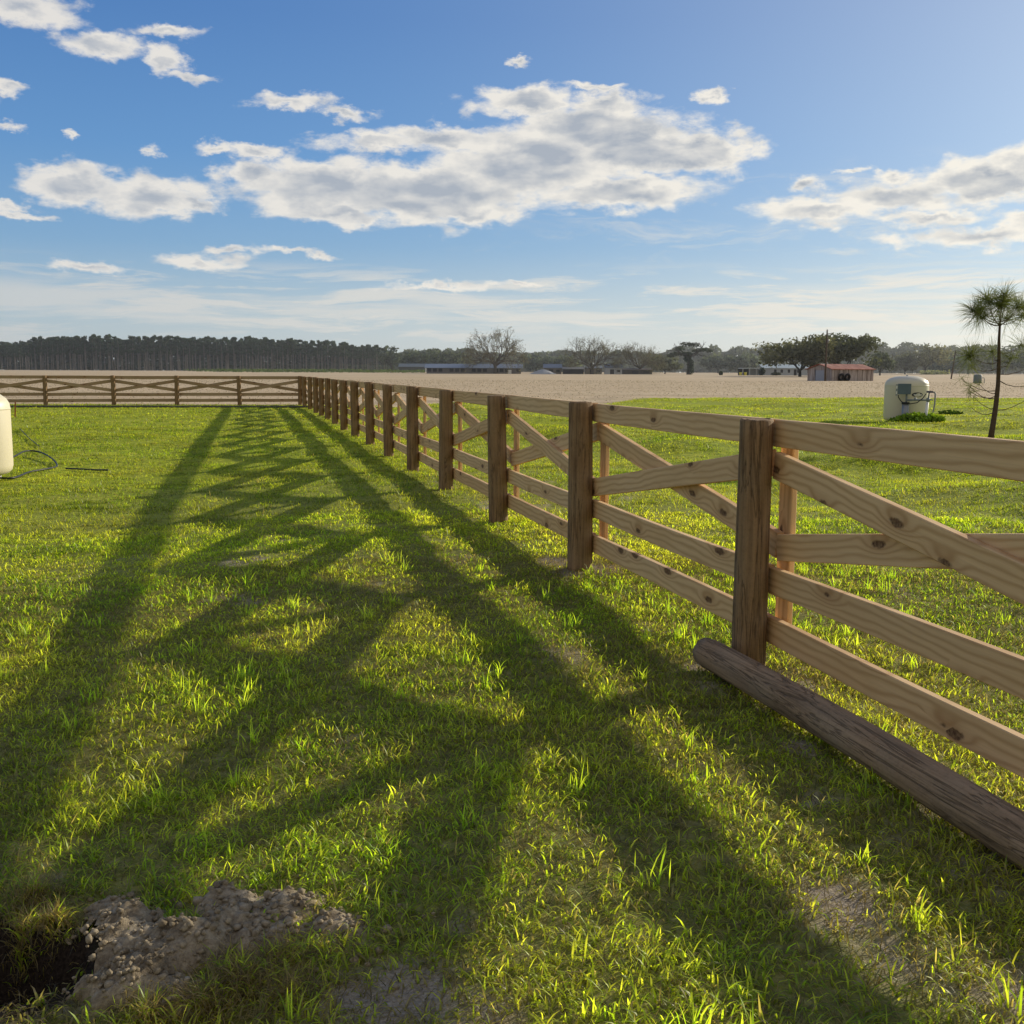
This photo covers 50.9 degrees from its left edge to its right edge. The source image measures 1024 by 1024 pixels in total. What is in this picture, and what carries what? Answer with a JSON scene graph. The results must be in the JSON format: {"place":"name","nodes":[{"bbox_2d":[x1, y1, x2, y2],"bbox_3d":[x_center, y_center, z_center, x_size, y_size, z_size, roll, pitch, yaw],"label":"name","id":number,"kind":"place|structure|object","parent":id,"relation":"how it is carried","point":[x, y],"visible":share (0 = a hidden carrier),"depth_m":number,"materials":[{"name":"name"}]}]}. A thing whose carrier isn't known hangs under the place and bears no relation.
{"place":"outdoors","nodes":[
{"label":"outdoors","id":0,"kind":"place"},
{"bbox_2d":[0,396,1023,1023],"bbox_3d":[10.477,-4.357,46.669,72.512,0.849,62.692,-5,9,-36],"label":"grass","id":1,"kind":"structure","parent":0,"point":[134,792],"depth_m":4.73,"materials":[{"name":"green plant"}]},
{"bbox_2d":[0,370,1023,1023],"bbox_3d":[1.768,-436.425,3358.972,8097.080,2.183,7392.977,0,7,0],"label":"ground","id":2,"kind":"structure","parent":0,"point":[62,968],"depth_m":4.95,"materials":[{"name":"green plant"}]},
{"bbox_2d":[0,394,13,476],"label":"water tank","id":3,"kind":"object","parent":2,"relation":"on","point":[6,457],"visible":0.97,"depth_m":16.28,"materials":[{"name":"beige paint"}]},
{"bbox_2d":[0,450,57,478],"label":"hose","id":4,"kind":"object","parent":2,"relation":"on","point":[56,466],"visible":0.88,"depth_m":18.18,"materials":[{"name":"black rubber"}]},
{"bbox_2d":[30,341,37,369],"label":"pine tree","id":5,"kind":"object","parent":2,"relation":"on","point":[34,345],"visible":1,"depth_m":593.29,"materials":[{"name":"green plant"}]},
{"bbox_2d":[37,336,44,369],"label":"pine tree","id":6,"kind":"object","parent":2,"relation":"on","point":[42,350],"visible":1,"depth_m":593.47,"materials":[{"name":"green plant"}]},
{"bbox_2d":[43,337,51,369],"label":"pine tree","id":7,"kind":"object","parent":2,"relation":"on","point":[47,339],"visible":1,"depth_m":594.09,"materials":[{"name":"green plant"}]},
{"bbox_2d":[48,340,57,369],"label":"pine tree","id":8,"kind":"object","parent":2,"relation":"on","point":[52,343],"visible":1,"depth_m":592.58,"materials":[{"name":"green plant"}]},
{"bbox_2d":[53,338,62,369],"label":"pine tree","id":9,"kind":"object","parent":2,"relation":"on","point":[56,340],"visible":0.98,"depth_m":592.03,"materials":[{"name":"green plant"}]},
{"bbox_2d":[58,338,68,369],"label":"pine tree","id":10,"kind":"object","parent":2,"relation":"on","point":[61,342],"visible":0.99,"depth_m":592.22,"materials":[{"name":"green plant"}]},
{"bbox_2d":[65,337,72,369],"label":"pine tree","id":11,"kind":"object","parent":2,"relation":"on","point":[67,343],"visible":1,"depth_m":592.78,"materials":[{"name":"green plant"}]},
{"bbox_2d":[69,338,78,369],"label":"pine tree","id":12,"kind":"object","parent":2,"relation":"on","point":[72,341],"visible":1,"depth_m":591.71,"materials":[{"name":"green plant"}]},
{"bbox_2d":[76,339,84,368],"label":"pine tree","id":13,"kind":"object","parent":2,"relation":"on","point":[79,345],"visible":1,"depth_m":592.90,"materials":[{"name":"green plant"}]},
{"bbox_2d":[80,336,90,369],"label":"pine tree","id":14,"kind":"object","parent":2,"relation":"on","point":[84,341],"visible":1,"depth_m":593.20,"materials":[{"name":"green plant"}]},
{"bbox_2d":[65,468,107,470],"bbox_3d":[-7.120,-0.716,17.995,0.982,0.047,0.030,4,8,26],"label":"pipe","id":15,"kind":"object","parent":2,"relation":"on","point":[88,469],"visible":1,"depth_m":17.96,"materials":[{"name":"black rubber"}]},
{"bbox_2d":[87,334,97,369],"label":"pine tree","id":16,"kind":"object","parent":2,"relation":"on","point":[90,339],"visible":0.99,"depth_m":593.57,"materials":[{"name":"green plant"}]},
{"bbox_2d":[90,337,99,369],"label":"pine tree","id":17,"kind":"object","parent":2,"relation":"on","point":[94,344],"visible":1,"depth_m":590.86,"materials":[{"name":"green plant"}]},
{"bbox_2d":[96,337,105,369],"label":"pine tree","id":18,"kind":"object","parent":2,"relation":"on","point":[99,340],"visible":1,"depth_m":591.25,"materials":[{"name":"green plant"}]},
{"bbox_2d":[108,339,115,369],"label":"pine tree","id":19,"kind":"object","parent":2,"relation":"on","point":[110,341],"visible":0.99,"depth_m":591.20,"materials":[{"name":"green plant"}]},
{"bbox_2d":[113,338,121,369],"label":"pine tree","id":20,"kind":"object","parent":2,"relation":"on","point":[116,348],"visible":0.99,"depth_m":591.51,"materials":[{"name":"green plant"}]},
{"bbox_2d":[120,340,129,369],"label":"pine tree","id":21,"kind":"object","parent":2,"relation":"on","point":[126,343],"visible":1,"depth_m":591.58,"materials":[{"name":"green plant"}]},
{"bbox_2d":[128,335,137,369],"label":"pine tree","id":22,"kind":"object","parent":2,"relation":"on","point":[132,342],"visible":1,"depth_m":591.76,"materials":[{"name":"green plant"}]},
{"bbox_2d":[135,337,143,369],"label":"pine tree","id":23,"kind":"object","parent":2,"relation":"on","point":[139,346],"visible":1,"depth_m":592.17,"materials":[{"name":"green plant"}]},
{"bbox_2d":[141,337,153,369],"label":"pine tree","id":24,"kind":"object","parent":2,"relation":"on","point":[148,344],"visible":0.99,"depth_m":594.42,"materials":[{"name":"green plant"}]},
{"bbox_2d":[0,375,297,404],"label":"wooden fence","id":25,"kind":"object","parent":2,"relation":"on","point":[113,390],"visible":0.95,"depth_m":48.67,"materials":[{"name":"brown wood"}]},
{"bbox_2d":[149,335,156,368],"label":"pine tree","id":26,"kind":"object","parent":2,"relation":"on","point":[153,338],"visible":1,"depth_m":593.39,"materials":[{"name":"green plant"}]},
{"bbox_2d":[155,336,164,370],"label":"pine tree","id":27,"kind":"object","parent":2,"relation":"on","point":[160,342],"visible":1,"depth_m":592.80,"materials":[{"name":"green plant"}]},
{"bbox_2d":[161,335,170,370],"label":"pine tree","id":28,"kind":"object","parent":2,"relation":"on","point":[166,338],"visible":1,"depth_m":594.41,"materials":[{"name":"green plant"}]},
{"bbox_2d":[167,339,175,370],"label":"pine tree","id":29,"kind":"object","parent":2,"relation":"on","point":[172,350],"visible":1,"depth_m":592.55,"materials":[{"name":"green plant"}]},
{"bbox_2d":[173,340,181,370],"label":"pine tree","id":30,"kind":"object","parent":2,"relation":"on","point":[176,342],"visible":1,"depth_m":592.31,"materials":[{"name":"green plant"}]},
{"bbox_2d":[0,861,360,1023],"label":"dry sod","id":31,"kind":"structure","parent":2,"relation":"on","point":[236,978],"depth_m":2.88,"materials":[{"name":"green plant"}]},
{"bbox_2d":[178,337,186,368],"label":"pine tree","id":32,"kind":"object","parent":2,"relation":"on","point":[183,341],"visible":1,"depth_m":594.14,"materials":[{"name":"green plant"}]},
{"bbox_2d":[184,338,192,369],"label":"pine tree","id":33,"kind":"object","parent":2,"relation":"on","point":[189,341],"visible":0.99,"depth_m":592.17,"materials":[{"name":"green plant"}]},
{"bbox_2d":[191,340,198,368],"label":"pine tree","id":34,"kind":"object","parent":2,"relation":"on","point":[194,349],"visible":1,"depth_m":591.18,"materials":[{"name":"green plant"}]},
{"bbox_2d":[0,339,394,370],"bbox_3d":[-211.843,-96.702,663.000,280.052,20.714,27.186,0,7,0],"label":"pine wood","id":35,"kind":"object","parent":2,"relation":"on","point":[339,360],"visible":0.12,"depth_m":655.07,"materials":[{"name":"green plant"}]},
{"bbox_2d":[10,406,396,407],"bbox_3d":[-12.430,-4.429,45.701,30.450,0.198,0.264,-1,7,-8],"label":"grass strip","id":36,"kind":"object","parent":2,"relation":"on","point":[167,406],"visible":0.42,"depth_m":45.43,"materials":[{"name":"green plant"}]},
{"bbox_2d":[198,338,208,368],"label":"pine tree","id":37,"kind":"object","parent":2,"relation":"on","point":[203,344],"visible":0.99,"depth_m":594.99,"materials":[{"name":"green plant"}]},
{"bbox_2d":[205,341,214,368],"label":"pine tree","id":38,"kind":"object","parent":2,"relation":"on","point":[208,344],"visible":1,"depth_m":594.27,"materials":[{"name":"green plant"}]},
{"bbox_2d":[217,340,225,366],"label":"pine tree","id":39,"kind":"object","parent":2,"relation":"on","point":[222,345],"visible":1,"depth_m":592.60,"materials":[{"name":"green plant"}]},
{"bbox_2d":[14,858,435,1023],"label":"dirt mound","id":40,"kind":"object","parent":2,"relation":"on","point":[144,947],"visible":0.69,"depth_m":3.03,"materials":[{"name":"grey soil"}]},
{"bbox_2d":[222,337,232,368],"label":"pine tree","id":41,"kind":"object","parent":2,"relation":"on","point":[226,340],"visible":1,"depth_m":593.50,"materials":[{"name":"green plant"}]},
{"bbox_2d":[230,337,238,368],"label":"pine tree","id":42,"kind":"object","parent":2,"relation":"on","point":[233,346],"visible":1,"depth_m":592.70,"materials":[{"name":"green plant"}]},
{"bbox_2d":[241,341,249,368],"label":"pine tree","id":43,"kind":"object","parent":2,"relation":"on","point":[245,345],"visible":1,"depth_m":591.98,"materials":[{"name":"green plant"}]},
{"bbox_2d":[248,341,256,368],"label":"pine tree","id":44,"kind":"object","parent":2,"relation":"on","point":[251,345],"visible":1,"depth_m":591.60,"materials":[{"name":"green plant"}]},
{"bbox_2d":[253,340,262,368],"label":"pine tree","id":45,"kind":"object","parent":2,"relation":"on","point":[258,342],"visible":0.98,"depth_m":593.42,"materials":[{"name":"green plant"}]},
{"bbox_2d":[259,340,267,368],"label":"pine tree","id":46,"kind":"object","parent":2,"relation":"on","point":[264,344],"visible":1,"depth_m":591.79,"materials":[{"name":"green plant"}]},
{"bbox_2d":[267,340,276,369],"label":"pine tree","id":47,"kind":"object","parent":2,"relation":"on","point":[272,348],"visible":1,"depth_m":593.25,"materials":[{"name":"green plant"}]},
{"bbox_2d":[274,340,280,367],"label":"pine tree","id":48,"kind":"object","parent":2,"relation":"on","point":[278,348],"visible":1,"depth_m":594.55,"materials":[{"name":"green plant"}]},
{"bbox_2d":[284,338,291,368],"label":"pine tree","id":49,"kind":"object","parent":2,"relation":"on","point":[287,341],"visible":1,"depth_m":593.23,"materials":[{"name":"green plant"}]},
{"bbox_2d":[289,340,296,368],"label":"pine tree","id":50,"kind":"object","parent":2,"relation":"on","point":[292,345],"visible":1,"depth_m":594.41,"materials":[{"name":"green plant"}]},
{"bbox_2d":[296,340,304,367],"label":"pine tree","id":51,"kind":"object","parent":2,"relation":"on","point":[299,348],"visible":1,"depth_m":593.99,"materials":[{"name":"green plant"}]},
{"bbox_2d":[184,368,424,372],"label":"crop rows","id":52,"kind":"object","parent":2,"relation":"on","point":[315,370],"visible":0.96,"depth_m":479.42,"materials":[{"name":"green plant"}]},
{"bbox_2d":[317,341,325,368],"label":"pine tree","id":53,"kind":"object","parent":2,"relation":"on","point":[322,347],"visible":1,"depth_m":593.92,"materials":[{"name":"green plant"}]},
{"bbox_2d":[323,340,333,368],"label":"pine tree","id":54,"kind":"object","parent":2,"relation":"on","point":[326,349],"visible":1,"depth_m":591.86,"materials":[{"name":"green plant"}]},
{"bbox_2d":[340,341,349,365],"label":"pine tree","id":55,"kind":"object","parent":2,"relation":"on","point":[344,350],"visible":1,"depth_m":590.92,"materials":[{"name":"green plant"}]},
{"bbox_2d":[376,346,399,371],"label":"oak tree","id":56,"kind":"object","parent":2,"relation":"on","point":[386,356],"visible":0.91,"depth_m":581.27,"materials":[{"name":"green plant"}]},
{"bbox_2d":[398,364,425,371],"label":"barn","id":57,"kind":"structure","parent":2,"relation":"on","point":[410,367],"depth_m":516.51,"materials":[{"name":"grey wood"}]},
{"bbox_2d":[307,356,520,370],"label":"wood","id":58,"kind":"object","parent":2,"relation":"on","point":[511,358],"visible":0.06,"depth_m":754.66,"materials":[{"name":"green plant"}]},
{"bbox_2d":[393,348,448,368],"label":"oak tree","id":59,"kind":"object","parent":2,"relation":"on","point":[409,357],"visible":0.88,"depth_m":548.80,"materials":[{"name":"green plant"}]},
{"bbox_2d":[433,350,472,363],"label":"oak tree","id":60,"kind":"object","parent":2,"relation":"on","point":[454,357],"visible":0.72,"depth_m":559.03,"materials":[{"name":"green plant"}]},
{"bbox_2d":[424,364,522,373],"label":"barn","id":61,"kind":"structure","parent":2,"relation":"on","point":[455,368],"depth_m":426.88,"materials":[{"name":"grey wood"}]},
{"bbox_2d":[461,326,529,373],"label":"bare oak","id":62,"kind":"object","parent":2,"relation":"on","point":[488,355],"visible":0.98,"depth_m":422.93,"materials":[{"name":"brown plant"}]},
{"bbox_2d":[0,379,1023,403],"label":"field stubble","id":63,"kind":"object","parent":2,"relation":"on","point":[496,382],"visible":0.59,"depth_m":116.13,"materials":[{"name":"plant"}]},
{"bbox_2d":[519,353,556,370],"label":"oak tree","id":64,"kind":"object","parent":2,"relation":"on","point":[536,362],"visible":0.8,"depth_m":560.04,"materials":[{"name":"green plant"}]},
{"bbox_2d":[530,369,554,373],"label":"gravel heap","id":65,"kind":"object","parent":2,"relation":"on","point":[542,371],"visible":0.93,"depth_m":418.84,"materials":[{"name":"white gravel"}]},
{"bbox_2d":[543,364,561,373],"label":"farm shed","id":66,"kind":"structure","parent":2,"relation":"on","point":[555,368],"depth_m":433.31,"materials":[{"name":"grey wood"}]},
{"bbox_2d":[544,354,581,366],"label":"oak tree","id":67,"kind":"object","parent":2,"relation":"on","point":[559,359],"visible":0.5,"depth_m":549.30,"materials":[{"name":"green plant"}]},
{"bbox_2d":[562,367,583,373],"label":"farm shed","id":68,"kind":"structure","parent":2,"relation":"on","point":[576,370],"depth_m":429.38,"materials":[{"name":"grey metal"}]},
{"bbox_2d":[559,333,623,373],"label":"bare oak","id":69,"kind":"object","parent":2,"relation":"on","point":[588,360],"visible":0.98,"depth_m":425.13,"materials":[{"name":"brown plant"}]},
{"bbox_2d":[584,366,602,373],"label":"farm shed","id":70,"kind":"structure","parent":2,"relation":"on","point":[588,371],"depth_m":433.30,"materials":[{"name":"metal"}]},
{"bbox_2d":[603,364,622,373],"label":"farm shed","id":71,"kind":"structure","parent":2,"relation":"on","point":[608,370],"depth_m":427.34,"materials":[{"name":"white metal"}]},
{"bbox_2d":[622,368,651,373],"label":"farm shed","id":72,"kind":"structure","parent":2,"relation":"on","point":[635,371],"depth_m":431.35,"materials":[{"name":"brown metal"}]},
{"bbox_2d":[613,340,668,373],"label":"bare oak","id":73,"kind":"object","parent":2,"relation":"on","point":[644,361],"visible":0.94,"depth_m":429.00,"materials":[{"name":"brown plant"}]},
{"bbox_2d":[298,376,1023,777],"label":"wooden fence","id":74,"kind":"object","parent":2,"relation":"on","point":[902,538],"visible":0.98,"depth_m":5.52,"materials":[{"name":"brown wood"}]},
{"bbox_2d":[648,354,683,373],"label":"oak tree","id":75,"kind":"object","parent":2,"relation":"on","point":[671,364],"visible":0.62,"depth_m":462.94,"materials":[{"name":"green plant"}]},
{"bbox_2d":[667,341,712,374],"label":"ivy covered tree","id":76,"kind":"object","parent":2,"relation":"on","point":[687,359],"visible":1,"depth_m":420.06,"materials":[{"name":"green plant"}]},
{"bbox_2d":[395,361,1023,373],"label":"wood","id":77,"kind":"object","parent":2,"relation":"on","point":[697,367],"visible":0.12,"depth_m":764.40,"materials":[{"name":"green plant"}]},
{"bbox_2d":[397,341,1023,373],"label":"wood","id":78,"kind":"object","parent":2,"relation":"on","point":[740,350],"visible":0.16,"depth_m":794.40,"materials":[{"name":"green plant"}]},
{"bbox_2d":[697,352,735,372],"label":"oak tree","id":79,"kind":"object","parent":2,"relation":"on","point":[710,362],"visible":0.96,"depth_m":549.94,"materials":[{"name":"green plant"}]},
{"bbox_2d":[726,352,761,371],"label":"oak tree","id":80,"kind":"object","parent":2,"relation":"on","point":[744,360],"visible":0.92,"depth_m":550.17,"materials":[{"name":"green plant"}]},
{"bbox_2d":[738,368,759,374],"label":"carport","id":81,"kind":"object","parent":2,"relation":"on","point":[751,371],"visible":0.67,"depth_m":398.66,"materials":[{"name":"white metal"}]},
{"bbox_2d":[756,364,808,375],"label":"house","id":82,"kind":"structure","parent":2,"relation":"on","point":[782,369],"depth_m":395.09,"materials":[{"name":"white"}]},
{"bbox_2d":[750,334,845,376],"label":"oak tree","id":83,"kind":"object","parent":2,"relation":"on","point":[805,353],"visible":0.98,"depth_m":337.01,"materials":[{"name":"green plant"}]},
{"bbox_2d":[824,329,831,380],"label":"utility pole","id":84,"kind":"object","parent":2,"relation":"on","point":[827,339],"visible":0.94,"depth_m":213.63,"materials":[{"name":"brown wood"}]},
{"bbox_2d":[805,364,875,380],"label":"shed","id":85,"kind":"structure","parent":2,"relation":"on","point":[859,372],"depth_m":221.64,"materials":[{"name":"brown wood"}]},
{"bbox_2d":[815,370,823,380],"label":"door","id":86,"kind":"structure","parent":85,"relation":"in","point":[819,373],"depth_m":221.38,"materials":[{"name":"white metal"}]},
{"bbox_2d":[808,332,883,368],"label":"oak tree","id":87,"kind":"object","parent":2,"relation":"on","point":[851,348],"visible":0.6,"depth_m":340.97,"materials":[{"name":"green plant"}]},
{"bbox_2d":[692,637,1023,869],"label":"log","id":88,"kind":"object","parent":2,"relation":"on","point":[988,819],"visible":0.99,"depth_m":4.07,"materials":[{"name":"brown wood"}]},
{"bbox_2d":[866,351,896,374],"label":"oak tree","id":89,"kind":"object","parent":2,"relation":"on","point":[888,363],"visible":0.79,"depth_m":413.43,"materials":[{"name":"green plant"}]},
{"bbox_2d":[883,375,928,420],"bbox_3d":[12.344,-3.495,33.681,1.318,1.580,1.324,0,7,0],"label":"water tank","id":90,"kind":"object","parent":2,"relation":"on","point":[893,402],"visible":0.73,"depth_m":33.19,"materials":[{"name":"beige paint"}]},
{"bbox_2d":[889,351,927,373],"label":"oak tree","id":91,"kind":"object","parent":2,"relation":"on","point":[905,362],"visible":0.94,"depth_m":510.58,"materials":[{"name":"green plant"}]},
{"bbox_2d":[895,384,935,418],"bbox_3d":[12.285,-3.265,32.754,1.158,1.274,0.230,3,8,20],"label":"well pump","id":92,"kind":"object","parent":2,"relation":"on","point":[903,389],"visible":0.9,"depth_m":32.71,"materials":[{"name":"grey metal"}]},
{"bbox_2d":[888,411,945,422],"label":"weeds","id":93,"kind":"object","parent":2,"relation":"on","point":[918,417],"visible":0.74,"depth_m":32.42,"materials":[{"name":"green plant"}]},
{"bbox_2d":[911,343,953,371],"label":"oak tree","id":94,"kind":"object","parent":2,"relation":"on","point":[942,358],"visible":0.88,"depth_m":509.50,"materials":[{"name":"green plant"}]},
{"bbox_2d":[919,369,949,374],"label":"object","id":95,"kind":"object","parent":2,"relation":"on","point":[934,372],"visible":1,"depth_m":474.22,"materials":[{"name":"white"}]},
{"bbox_2d":[927,354,971,373],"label":"oak tree","id":96,"kind":"object","parent":2,"relation":"on","point":[937,367],"visible":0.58,"depth_m":529.34,"materials":[{"name":"green plant"}]},
{"bbox_2d":[936,409,963,414],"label":"weeds","id":97,"kind":"object","parent":2,"relation":"on","point":[950,412],"visible":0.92,"depth_m":41.63,"materials":[{"name":"green plant"}]},
{"bbox_2d":[942,346,996,373],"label":"oak tree","id":98,"kind":"object","parent":2,"relation":"on","point":[981,359],"visible":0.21,"depth_m":549.51,"materials":[{"name":"green plant"}]},
{"bbox_2d":[973,374,984,382],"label":"field tank","id":99,"kind":"object","parent":2,"relation":"on","point":[977,376],"visible":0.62,"depth_m":178.10,"materials":[{"name":"grey paint"}]},
{"bbox_2d":[948,276,1023,437],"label":"young pine","id":100,"kind":"object","parent":2,"relation":"on","point":[1005,300],"visible":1,"depth_m":23.13,"materials":[{"name":"green plant"}]},
{"bbox_2d":[976,350,1018,373],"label":"oak tree","id":101,"kind":"object","parent":2,"relation":"on","point":[1012,367],"visible":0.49,"depth_m":551.38,"materials":[{"name":"green plant"}]},
{"bbox_2d":[1012,348,1023,369],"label":"oak tree","id":102,"kind":"object","parent":2,"relation":"on","point":[1019,365],"visible":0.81,"depth_m":535.80,"materials":[{"name":"green plant"}]},
{"bbox_2d":[0,0,1023,373],"label":"sky","id":103,"kind":"structure","parent":0,"point":[419,175],"materials":[{"name":"blue"}]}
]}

